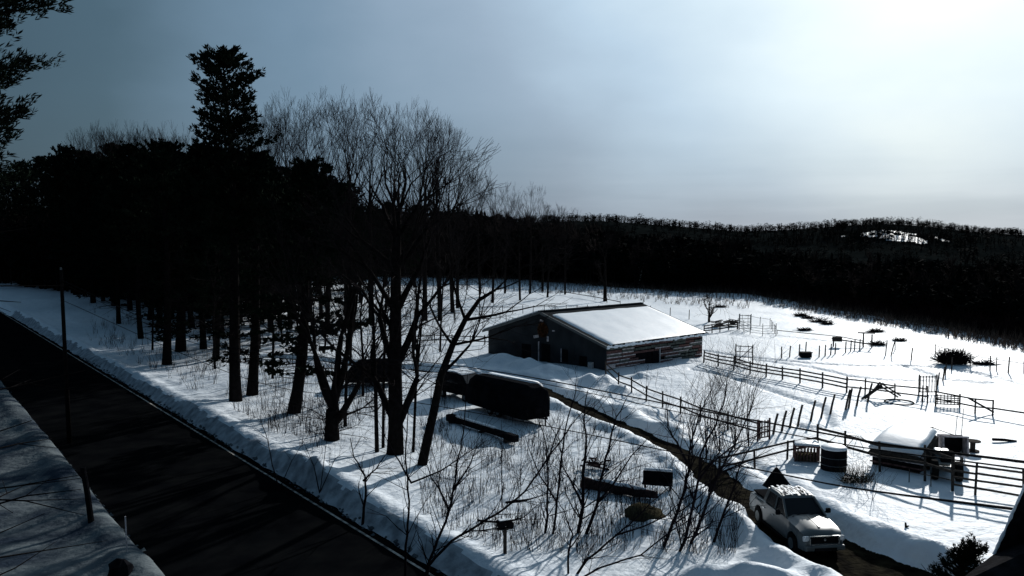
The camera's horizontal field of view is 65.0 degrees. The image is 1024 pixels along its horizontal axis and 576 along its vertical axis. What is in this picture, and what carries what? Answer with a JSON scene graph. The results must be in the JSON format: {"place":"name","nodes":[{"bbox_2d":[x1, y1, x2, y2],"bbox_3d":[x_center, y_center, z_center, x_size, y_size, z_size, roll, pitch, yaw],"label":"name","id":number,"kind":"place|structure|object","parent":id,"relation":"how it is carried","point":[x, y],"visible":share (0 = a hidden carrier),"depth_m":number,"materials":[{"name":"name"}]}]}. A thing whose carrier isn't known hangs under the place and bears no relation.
{"place":"outdoors","nodes":[
{"label":"outdoors","id":0,"kind":"place"},
{"bbox_2d":[0,381,164,575],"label":"yard snow","id":1,"kind":"structure","parent":0,"point":[22,464],"depth_m":35.42,"materials":[{"name":"white snow"}]},
{"bbox_2d":[80,467,93,522],"bbox_3d":[-18.242,9.021,34.544,0.552,2.678,0.256,0,3,0],"label":"yard post","id":2,"kind":"object","parent":1,"relation":"on","point":[88,502],"visible":0.79,"depth_m":34.45,"materials":[{"name":"black paint"}]},
{"bbox_2d":[108,558,133,575],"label":"boulder","id":3,"kind":"object","parent":1,"relation":"on","point":[120,567],"visible":1,"depth_m":28.62,"materials":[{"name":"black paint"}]},
{"bbox_2d":[0,311,446,575],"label":"road","id":4,"kind":"structure","parent":0,"point":[184,499],"depth_m":41.23,"materials":[{"name":"black asphalt"}]},
{"bbox_2d":[59,267,71,443],"bbox_3d":[-27.969,4.518,50.359,0.417,11.618,0.266,0,3,0],"label":"utility pole","id":5,"kind":"object","parent":4,"relation":"on","point":[67,399],"visible":0.81,"depth_m":50.30,"materials":[{"name":"brown wood"}]},
{"bbox_2d":[63,300,1012,509],"bbox_3d":[-7.460,3.223,31.817,10.933,5.715,54.242,-3,4,-37],"label":"overhead cable","id":6,"kind":"object","parent":5,"relation":"attached to","point":[969,503],"visible":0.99,"depth_m":19.46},
{"bbox_2d":[62,280,1023,462],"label":"overhead cable","id":7,"kind":"object","parent":5,"relation":"attached to","point":[978,456],"visible":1,"depth_m":21.73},
{"bbox_2d":[64,284,1023,469],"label":"overhead cable","id":8,"kind":"object","parent":5,"relation":"attached to","point":[672,410],"visible":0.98,"depth_m":21.35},
{"bbox_2d":[1,312,433,575],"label":"road edge line","id":9,"kind":"object","parent":4,"relation":"on","point":[394,552],"visible":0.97,"depth_m":42.84,"materials":[{"name":"white paint"}]},
{"bbox_2d":[0,354,444,575],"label":"snow chunks","id":10,"kind":"object","parent":4,"relation":"on","point":[371,528],"visible":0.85,"depth_m":44.23,"materials":[{"name":"white snow"}]},
{"bbox_2d":[11,310,658,575],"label":"ploughed snow bank","id":11,"kind":"structure","parent":0,"point":[208,406],"depth_m":41.38,"materials":[{"name":"white snow"}]},
{"bbox_2d":[118,148,212,364],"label":"pine tree","id":12,"kind":"object","parent":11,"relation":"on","point":[166,182],"visible":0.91,"depth_m":77.98,"materials":[{"name":"green plant"}]},
{"bbox_2d":[232,183,422,441],"bbox_3d":[-10.837,1.603,50.570,11.823,17.491,8.792,0,3,0],"label":"bare tree","id":13,"kind":"object","parent":11,"relation":"on","point":[332,418],"visible":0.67,"depth_m":49.97,"materials":[{"name":"brown plant"}]},
{"bbox_2d":[346,421,403,525],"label":"sapling","id":14,"kind":"object","parent":11,"relation":"on","point":[365,480],"visible":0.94,"depth_m":36.24,"materials":[{"name":"brown plant"}]},
{"bbox_2d":[424,374,621,575],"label":"sapling","id":15,"kind":"object","parent":11,"relation":"on","point":[486,520],"visible":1,"depth_m":28.54,"materials":[{"name":"brown plant"}]},
{"bbox_2d":[483,352,598,533],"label":"sapling","id":16,"kind":"object","parent":11,"relation":"on","point":[559,478],"visible":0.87,"depth_m":33.58,"materials":[{"name":"brown plant"}]},
{"bbox_2d":[526,379,592,532],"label":"sapling","id":17,"kind":"object","parent":11,"relation":"on","point":[547,515],"visible":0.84,"depth_m":33.41,"materials":[{"name":"brown plant"}]},
{"bbox_2d":[515,472,622,573],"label":"sapling","id":18,"kind":"object","parent":11,"relation":"on","point":[571,530],"visible":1,"depth_m":29.11,"materials":[{"name":"brown plant"}]},
{"bbox_2d":[576,447,725,573],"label":"sapling","id":19,"kind":"object","parent":11,"relation":"on","point":[620,532],"visible":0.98,"depth_m":29.45,"materials":[{"name":"brown plant"}]},
{"bbox_2d":[584,490,743,575],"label":"sapling","id":20,"kind":"object","parent":11,"relation":"on","point":[598,568],"visible":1,"depth_m":29.01,"materials":[{"name":"brown plant"}]},
{"bbox_2d":[328,355,514,575],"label":"sapling","id":21,"kind":"object","parent":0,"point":[407,530],"visible":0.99,"depth_m":29.07,"materials":[{"name":"brown plant"}]},
{"bbox_2d":[388,353,509,575],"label":"sapling","id":22,"kind":"object","parent":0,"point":[454,488],"visible":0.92,"depth_m":30.32,"materials":[{"name":"brown plant"}]},
{"bbox_2d":[441,368,476,401],"bbox_3d":[-3.890,7.496,62.788,1.944,2.198,4.500,-3,5,-43],"label":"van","id":23,"kind":"object","parent":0,"point":[452,379],"visible":0.49,"depth_m":62.07,"materials":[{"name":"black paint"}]},
{"bbox_2d":[0,275,1023,575],"bbox_3d":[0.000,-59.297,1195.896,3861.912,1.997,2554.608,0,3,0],"label":"snow ground","id":24,"kind":"structure","parent":0,"point":[928,535],"depth_m":57.09,"materials":[{"name":"white snow"}]},
{"bbox_2d":[0,158,38,266],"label":"pine tree","id":25,"kind":"object","parent":24,"relation":"on","point":[15,192],"visible":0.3,"depth_m":228.84,"materials":[{"name":"green plant"}]},
{"bbox_2d":[13,155,58,231],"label":"pine tree","id":26,"kind":"object","parent":24,"relation":"on","point":[36,163],"visible":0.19,"depth_m":216.40,"materials":[{"name":"green plant"}]},
{"bbox_2d":[0,0,112,574],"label":"pine tree","id":27,"kind":"object","parent":24,"relation":"on","point":[20,111],"visible":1,"depth_m":18.96,"materials":[{"name":"green plant"}]},
{"bbox_2d":[82,182,136,323],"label":"pine tree","id":28,"kind":"object","parent":24,"relation":"on","point":[106,242],"visible":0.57,"depth_m":116.15,"materials":[{"name":"green plant"}]},
{"bbox_2d":[90,140,145,310],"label":"pine tree","id":29,"kind":"object","parent":24,"relation":"on","point":[123,151],"visible":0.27,"depth_m":137.25,"materials":[{"name":"green plant"}]},
{"bbox_2d":[98,168,168,338],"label":"pine tree","id":30,"kind":"object","parent":24,"relation":"on","point":[121,233],"visible":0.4,"depth_m":97.46,"materials":[{"name":"green plant"}]},
{"bbox_2d":[114,150,163,318],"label":"pine tree","id":31,"kind":"object","parent":24,"relation":"on","point":[143,156],"visible":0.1,"depth_m":122.32,"materials":[{"name":"green plant"}]},
{"bbox_2d":[129,138,198,314],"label":"pine tree","id":32,"kind":"object","parent":24,"relation":"on","point":[168,146],"visible":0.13,"depth_m":121.39,"materials":[{"name":"green plant"}]},
{"bbox_2d":[131,154,209,351],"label":"pine tree","id":33,"kind":"object","parent":24,"relation":"on","point":[180,344],"visible":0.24,"depth_m":87.56,"materials":[{"name":"green plant"}]},
{"bbox_2d":[155,164,239,348],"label":"pine tree","id":34,"kind":"object","parent":24,"relation":"on","point":[194,169],"visible":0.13,"depth_m":88.52,"materials":[{"name":"green plant"}]},
{"bbox_2d":[162,202,249,368],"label":"bare tree","id":35,"kind":"object","parent":24,"relation":"on","point":[213,318],"visible":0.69,"depth_m":75.40,"materials":[{"name":"brown plant"}]},
{"bbox_2d":[170,166,251,357],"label":"pine tree","id":36,"kind":"object","parent":24,"relation":"on","point":[196,264],"visible":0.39,"depth_m":80.05,"materials":[{"name":"green plant"}]},
{"bbox_2d":[183,44,285,401],"bbox_3d":[-21.010,-4.614,60.504,7.905,27.255,7.488,-1,3,-11],"label":"pine tree","id":37,"kind":"object","parent":24,"relation":"on","point":[228,128],"visible":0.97,"depth_m":59.52,"materials":[{"name":"green plant"}]},
{"bbox_2d":[208,149,300,395],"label":"pine tree","id":38,"kind":"object","parent":24,"relation":"on","point":[271,174],"visible":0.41,"depth_m":63.98,"materials":[{"name":"green plant"}]},
{"bbox_2d":[227,174,296,341],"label":"pine tree","id":39,"kind":"object","parent":24,"relation":"on","point":[252,179],"visible":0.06,"depth_m":93.50,"materials":[{"name":"green plant"}]},
{"bbox_2d":[89,292,454,447],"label":"undergrowth","id":40,"kind":"object","parent":24,"relation":"on","point":[303,404],"visible":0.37,"depth_m":62.27,"materials":[{"name":"brown plant"}]},
{"bbox_2d":[227,90,319,328],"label":"bare tree","id":41,"kind":"object","parent":24,"relation":"on","point":[278,151],"visible":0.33,"depth_m":107.76,"materials":[{"name":"brown plant"}]},
{"bbox_2d":[239,88,337,326],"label":"bare tree","id":42,"kind":"object","parent":24,"relation":"on","point":[294,130],"visible":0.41,"depth_m":111.30,"materials":[{"name":"brown plant"}]},
{"bbox_2d":[240,98,347,314],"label":"bare tree","id":43,"kind":"object","parent":24,"relation":"on","point":[302,136],"visible":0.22,"depth_m":121.25,"materials":[{"name":"brown plant"}]},
{"bbox_2d":[250,154,375,412],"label":"pine tree","id":44,"kind":"object","parent":24,"relation":"on","point":[305,173],"visible":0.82,"depth_m":56.73,"materials":[{"name":"green plant"}]},
{"bbox_2d":[276,86,388,311],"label":"bare tree","id":45,"kind":"object","parent":24,"relation":"on","point":[319,137],"visible":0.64,"depth_m":102.71,"materials":[{"name":"brown plant"}]},
{"bbox_2d":[320,182,367,314],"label":"pine tree","id":46,"kind":"object","parent":24,"relation":"on","point":[365,235],"visible":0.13,"depth_m":130.52,"materials":[{"name":"green plant"}]},
{"bbox_2d":[278,219,412,426],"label":"bare tree","id":47,"kind":"object","parent":24,"relation":"on","point":[346,389],"visible":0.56,"depth_m":53.36,"materials":[{"name":"brown plant"}]},
{"bbox_2d":[299,85,395,297],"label":"bare tree","id":48,"kind":"object","parent":24,"relation":"on","point":[344,147],"visible":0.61,"depth_m":111.76,"materials":[{"name":"brown plant"}]},
{"bbox_2d":[325,206,408,395],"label":"bare tree","id":49,"kind":"object","parent":24,"relation":"on","point":[362,350],"visible":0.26,"depth_m":63.41,"materials":[{"name":"brown plant"}]},
{"bbox_2d":[324,88,418,316],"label":"bare tree","id":50,"kind":"object","parent":24,"relation":"on","point":[368,208],"visible":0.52,"depth_m":122.31,"materials":[{"name":"brown plant"}]},
{"bbox_2d":[294,181,448,447],"bbox_3d":[-7.752,1.611,47.048,9.972,16.201,8.211,3,4,37],"label":"bare tree","id":51,"kind":"object","parent":24,"relation":"on","point":[383,415],"visible":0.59,"depth_m":47.52,"materials":[{"name":"brown plant"}]},
{"bbox_2d":[285,178,461,451],"bbox_3d":[-8.430,1.630,46.929,9.164,16.093,8.019,2,4,34],"label":"bare tree","id":52,"kind":"object","parent":24,"relation":"on","point":[375,394],"visible":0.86,"depth_m":46.26,"materials":[{"name":"brown plant"}]},
{"bbox_2d":[329,97,437,274],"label":"bare tree","id":53,"kind":"object","parent":24,"relation":"on","point":[406,159],"visible":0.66,"depth_m":109.53,"materials":[{"name":"brown plant"}]},
{"bbox_2d":[273,106,509,455],"bbox_3d":[-6.393,-0.164,46.185,13.380,19.838,10.244,3,4,37],"label":"bare tree","id":54,"kind":"object","parent":24,"relation":"on","point":[395,306],"visible":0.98,"depth_m":45.24,"materials":[{"name":"brown plant"}]},
{"bbox_2d":[333,185,494,451],"bbox_3d":[-5.968,1.846,46.752,6.412,15.716,9.916,3,5,42],"label":"bare tree","id":55,"kind":"object","parent":24,"relation":"on","point":[414,413],"visible":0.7,"depth_m":46.20,"materials":[{"name":"brown plant"}]},
{"bbox_2d":[374,103,472,320],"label":"bare tree","id":56,"kind":"object","parent":24,"relation":"on","point":[425,221],"visible":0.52,"depth_m":121.75,"materials":[{"name":"brown plant"}]},
{"bbox_2d":[393,110,492,320],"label":"bare tree","id":57,"kind":"object","parent":24,"relation":"on","point":[437,252],"visible":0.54,"depth_m":123.19,"materials":[{"name":"brown plant"}]},
{"bbox_2d":[401,118,484,275],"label":"bare tree","id":58,"kind":"object","parent":24,"relation":"on","point":[428,131],"visible":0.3,"depth_m":139.47,"materials":[{"name":"brown plant"}]},
{"bbox_2d":[402,209,492,351],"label":"bare tree","id":59,"kind":"object","parent":24,"relation":"on","point":[445,255],"visible":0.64,"depth_m":87.42,"materials":[{"name":"brown plant"}]},
{"bbox_2d":[421,122,479,311],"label":"bare tree","id":60,"kind":"object","parent":24,"relation":"on","point":[441,244],"visible":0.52,"depth_m":135.16,"materials":[{"name":"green plant"}]},
{"bbox_2d":[431,147,486,307],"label":"bare tree","id":61,"kind":"object","parent":24,"relation":"on","point":[457,254],"visible":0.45,"depth_m":145.78,"materials":[{"name":"brown plant"}]},
{"bbox_2d":[449,166,496,292],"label":"bare tree","id":62,"kind":"object","parent":24,"relation":"on","point":[478,230],"visible":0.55,"depth_m":178.75,"materials":[{"name":"brown plant"}]},
{"bbox_2d":[378,197,585,465],"bbox_3d":[-1.542,2.571,43.866,11.311,14.954,7.071,0,3,0],"label":"bare tree","id":63,"kind":"object","parent":24,"relation":"on","point":[439,381],"visible":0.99,"depth_m":42.94,"materials":[{"name":"brown plant"}]},
{"bbox_2d":[446,414,518,442],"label":"timber beam","id":64,"kind":"structure","parent":24,"relation":"on","point":[492,429],"depth_m":51.37,"materials":[{"name":"black paint"}]},
{"bbox_2d":[473,175,523,302],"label":"bare tree","id":65,"kind":"object","parent":24,"relation":"on","point":[494,240],"visible":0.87,"depth_m":157.07,"materials":[{"name":"brown plant"}]},
{"bbox_2d":[484,189,528,292],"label":"bare tree","id":66,"kind":"object","parent":24,"relation":"on","point":[506,239],"visible":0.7,"depth_m":178.91,"materials":[{"name":"brown plant"}]},
{"bbox_2d":[467,372,549,425],"bbox_3d":[-0.145,7.551,55.851,2.448,2.620,8.334,-3,4,-36],"label":"horse trailer","id":67,"kind":"object","parent":24,"relation":"on","point":[499,394],"visible":0.96,"depth_m":54.41,"materials":[{"name":"metal"}]},
{"bbox_2d":[0,197,1023,330],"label":"woodland","id":68,"kind":"object","parent":24,"relation":"on","point":[709,266],"visible":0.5,"depth_m":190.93,"materials":[{"name":"green plant"}]},
{"bbox_2d":[495,199,535,299],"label":"bare tree","id":69,"kind":"object","parent":24,"relation":"on","point":[519,253],"visible":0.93,"depth_m":164.32,"materials":[{"name":"brown plant"}]},
{"bbox_2d":[511,182,552,293],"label":"bare tree","id":70,"kind":"object","parent":24,"relation":"on","point":[530,252],"visible":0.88,"depth_m":178.69,"materials":[{"name":"brown plant"}]},
{"bbox_2d":[531,200,576,296],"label":"bare tree","id":71,"kind":"object","parent":24,"relation":"on","point":[548,233],"visible":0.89,"depth_m":168.32,"materials":[{"name":"brown plant"}]},
{"bbox_2d":[415,410,747,554],"bbox_3d":[4.468,8.745,42.923,20.516,2.570,23.651,0,3,0],"label":"roadside brush","id":72,"kind":"object","parent":24,"relation":"on","point":[645,501],"visible":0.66,"depth_m":35.62,"materials":[{"name":"brown plant"}]},
{"bbox_2d":[541,371,621,533],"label":"sapling","id":73,"kind":"object","parent":24,"relation":"on","point":[580,516],"visible":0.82,"depth_m":33.84,"materials":[{"name":"brown plant"}]},
{"bbox_2d":[482,302,708,370],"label":"barn","id":74,"kind":"structure","parent":24,"relation":"on","point":[614,336],"depth_m":80.70,"materials":[{"name":"black paint"}]},
{"bbox_2d":[580,477,657,497],"bbox_3d":[5.015,9.575,38.581,4.118,0.912,0.960,3,4,38],"label":"fallen log","id":75,"kind":"object","parent":24,"relation":"on","point":[629,486],"visible":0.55,"depth_m":38.47,"materials":[{"name":"brown wood"}]},
{"bbox_2d":[582,360,686,533],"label":"sapling","id":76,"kind":"object","parent":24,"relation":"on","point":[604,495],"visible":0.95,"depth_m":33.11,"materials":[{"name":"brown plant"}]},
{"bbox_2d":[624,502,665,521],"bbox_3d":[5.739,9.647,34.585,1.849,0.714,1.958,0,3,0],"label":"leaf mound","id":77,"kind":"object","parent":24,"relation":"on","point":[658,512],"visible":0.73,"depth_m":34.22,"materials":[{"name":"plant"}]},
{"bbox_2d":[642,467,672,490],"bbox_3d":[7.093,9.406,39.147,1.450,1.120,0.680,1,4,14],"label":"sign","id":78,"kind":"object","parent":24,"relation":"on","point":[662,480],"visible":0.85,"depth_m":39.27,"materials":[{"name":"black paint"}]},
{"bbox_2d":[336,273,1023,351],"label":"dry reeds","id":79,"kind":"object","parent":24,"relation":"on","point":[913,323],"visible":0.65,"depth_m":136.45,"materials":[{"name":"brown plant"}]},
{"bbox_2d":[629,334,736,543],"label":"sapling","id":80,"kind":"object","parent":24,"relation":"on","point":[687,474],"visible":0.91,"depth_m":31.88,"materials":[{"name":"brown plant"}]},
{"bbox_2d":[605,361,760,438],"bbox_3d":[11.391,7.989,59.219,0.852,2.331,20.362,-1,4,-21],"label":"rail fence","id":81,"kind":"object","parent":24,"relation":"on","point":[646,387],"visible":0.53,"depth_m":59.26,"materials":[{"name":"brown wood"}]},
{"bbox_2d":[695,328,755,450],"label":"sapling","id":82,"kind":"object","parent":24,"relation":"on","point":[722,398],"visible":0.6,"depth_m":46.11,"materials":[{"name":"brown plant"}]},
{"bbox_2d":[668,317,818,551],"bbox_3d":[8.934,6.068,31.495,5.600,9.813,2.985,0,3,0],"label":"sapling","id":83,"kind":"object","parent":24,"relation":"on","point":[705,469],"visible":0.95,"depth_m":31.43,"materials":[{"name":"brown plant"}]},
{"bbox_2d":[712,336,787,448],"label":"sapling","id":84,"kind":"object","parent":24,"relation":"on","point":[736,425],"visible":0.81,"depth_m":47.12,"materials":[{"name":"brown plant"}]},
{"bbox_2d":[713,389,790,542],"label":"sapling","id":85,"kind":"object","parent":24,"relation":"on","point":[724,510],"visible":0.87,"depth_m":32.56,"materials":[{"name":"brown plant"}]},
{"bbox_2d":[716,334,799,445],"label":"sapling","id":86,"kind":"object","parent":24,"relation":"on","point":[747,430],"visible":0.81,"depth_m":48.01,"materials":[{"name":"brown plant"}]},
{"bbox_2d":[688,340,832,543],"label":"sapling","id":87,"kind":"object","parent":24,"relation":"on","point":[710,491],"visible":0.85,"depth_m":32.00,"materials":[{"name":"brown plant"}]},
{"bbox_2d":[718,437,817,468],"bbox_3d":[14.265,9.402,44.479,7.650,1.629,0.296,-2,4,-29],"label":"rail fence","id":88,"kind":"object","parent":24,"relation":"on","point":[774,453],"visible":0.45,"depth_m":44.41,"materials":[{"name":"brown wood"}]},
{"bbox_2d":[703,350,847,392],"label":"rail fence","id":89,"kind":"object","parent":24,"relation":"on","point":[782,371],"visible":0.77,"depth_m":70.01,"materials":[{"name":"brown wood"}]},
{"bbox_2d":[590,278,1023,340],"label":"thicket","id":90,"kind":"object","parent":24,"relation":"on","point":[1010,326],"visible":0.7,"depth_m":130.28,"materials":[{"name":"black plant"}]},
{"bbox_2d":[793,439,820,462],"bbox_3d":[16.467,9.120,44.972,1.370,1.040,1.120,1,4,14],"label":"hay feeder","id":91,"kind":"object","parent":24,"relation":"on","point":[810,456],"visible":0.97,"depth_m":44.56,"materials":[{"name":"brown wood"}]},
{"bbox_2d":[820,443,847,472],"bbox_3d":[17.224,9.068,43.006,1.390,1.325,1.390,0,3,0],"label":"water tank","id":92,"kind":"object","parent":24,"relation":"on","point":[830,458],"visible":0.88,"depth_m":42.49,"materials":[{"name":"black paint"}]},
{"bbox_2d":[830,462,877,483],"bbox_3d":[17.394,9.346,40.877,2.560,1.032,2.071,0,3,0],"label":"twiggy bush","id":93,"kind":"object","parent":24,"relation":"on","point":[855,479],"visible":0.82,"depth_m":40.71,"materials":[{"name":"plant"}]},
{"bbox_2d":[816,424,954,491],"bbox_3d":[19.563,8.948,42.702,0.538,2.235,8.212,-2,4,-31],"label":"rail fence","id":94,"kind":"object","parent":24,"relation":"on","point":[878,455],"visible":0.67,"depth_m":42.18,"materials":[{"name":"brown wood"}]},
{"bbox_2d":[868,423,938,472],"bbox_3d":[21.644,8.789,44.068,2.850,2.019,3.500,3,5,44],"label":"animal shelter","id":95,"kind":"object","parent":24,"relation":"on","point":[907,435],"visible":0.85,"depth_m":43.38,"materials":[{"name":"black paint"}]},
{"bbox_2d":[937,434,969,462],"bbox_3d":[24.399,8.928,44.477,1.320,1.692,1.158,1,3,10],"label":"tipped crate","id":96,"kind":"object","parent":24,"relation":"on","point":[956,443],"visible":0.56,"depth_m":44.62,"materials":[{"name":"black paint"}]},
{"bbox_2d":[928,347,980,363],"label":"bush","id":97,"kind":"object","parent":24,"relation":"on","point":[957,355],"visible":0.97,"depth_m":79.34,"materials":[{"name":"plant"}]},
{"bbox_2d":[921,531,989,575],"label":"young conifer","id":98,"kind":"object","parent":24,"relation":"on","point":[963,556],"visible":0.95,"depth_m":27.64,"materials":[{"name":"green plant"}]},
{"bbox_2d":[951,460,1023,495],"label":"rail fence","id":99,"kind":"object","parent":24,"relation":"on","point":[976,474],"visible":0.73,"depth_m":38.39,"materials":[{"name":"brown wood"}]},
{"bbox_2d":[966,484,1023,575],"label":"house","id":100,"kind":"structure","parent":24,"relation":"on","point":[1006,558],"depth_m":6.40,"materials":[{"name":"black"}]},
{"bbox_2d":[0,0,1023,234],"label":"sky","id":101,"kind":"structure","parent":0,"point":[741,112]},
{"bbox_2d":[278,358,931,575],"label":"muddy track","id":102,"kind":"structure","parent":0,"point":[853,559],"depth_m":32.34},
{"bbox_2d":[661,334,745,455],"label":"sapling","id":103,"kind":"object","parent":102,"relation":"on","point":[694,424],"visible":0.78,"depth_m":45.77,"materials":[{"name":"brown plant"}]},
{"bbox_2d":[682,346,752,461],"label":"sapling","id":104,"kind":"object","parent":102,"relation":"on","point":[711,401],"visible":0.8,"depth_m":44.72,"materials":[{"name":"brown plant"}]},
{"bbox_2d":[750,485,844,552],"bbox_3d":[11.889,9.522,33.822,2.360,1.870,5.424,0,3,-6],"label":"pickup truck","id":105,"kind":"object","parent":102,"relation":"on","point":[796,518],"visible":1,"depth_m":32.92,"materials":[{"name":"silver metal"}]},
{"bbox_2d":[534,221,1023,267],"bbox_3d":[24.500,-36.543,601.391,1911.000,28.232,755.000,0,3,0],"label":"hills","id":106,"kind":"structure","parent":0,"point":[999,247],"depth_m":443.30,"materials":[{"name":"black plant"}]},
{"bbox_2d":[12,213,1023,280],"bbox_3d":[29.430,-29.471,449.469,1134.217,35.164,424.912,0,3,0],"label":"hill forest","id":107,"kind":"object","parent":106,"relation":"on","point":[1016,232],"visible":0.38,"depth_m":479.06,"materials":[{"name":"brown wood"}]},
{"bbox_2d":[926,447,963,481],"bbox_3d":[22.480,8.980,41.820,1.450,1.554,2.791,1,4,20],"label":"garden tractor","id":108,"kind":"object","parent":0,"point":[944,463],"visible":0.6,"depth_m":40.90,"materials":[{"name":"metal"}]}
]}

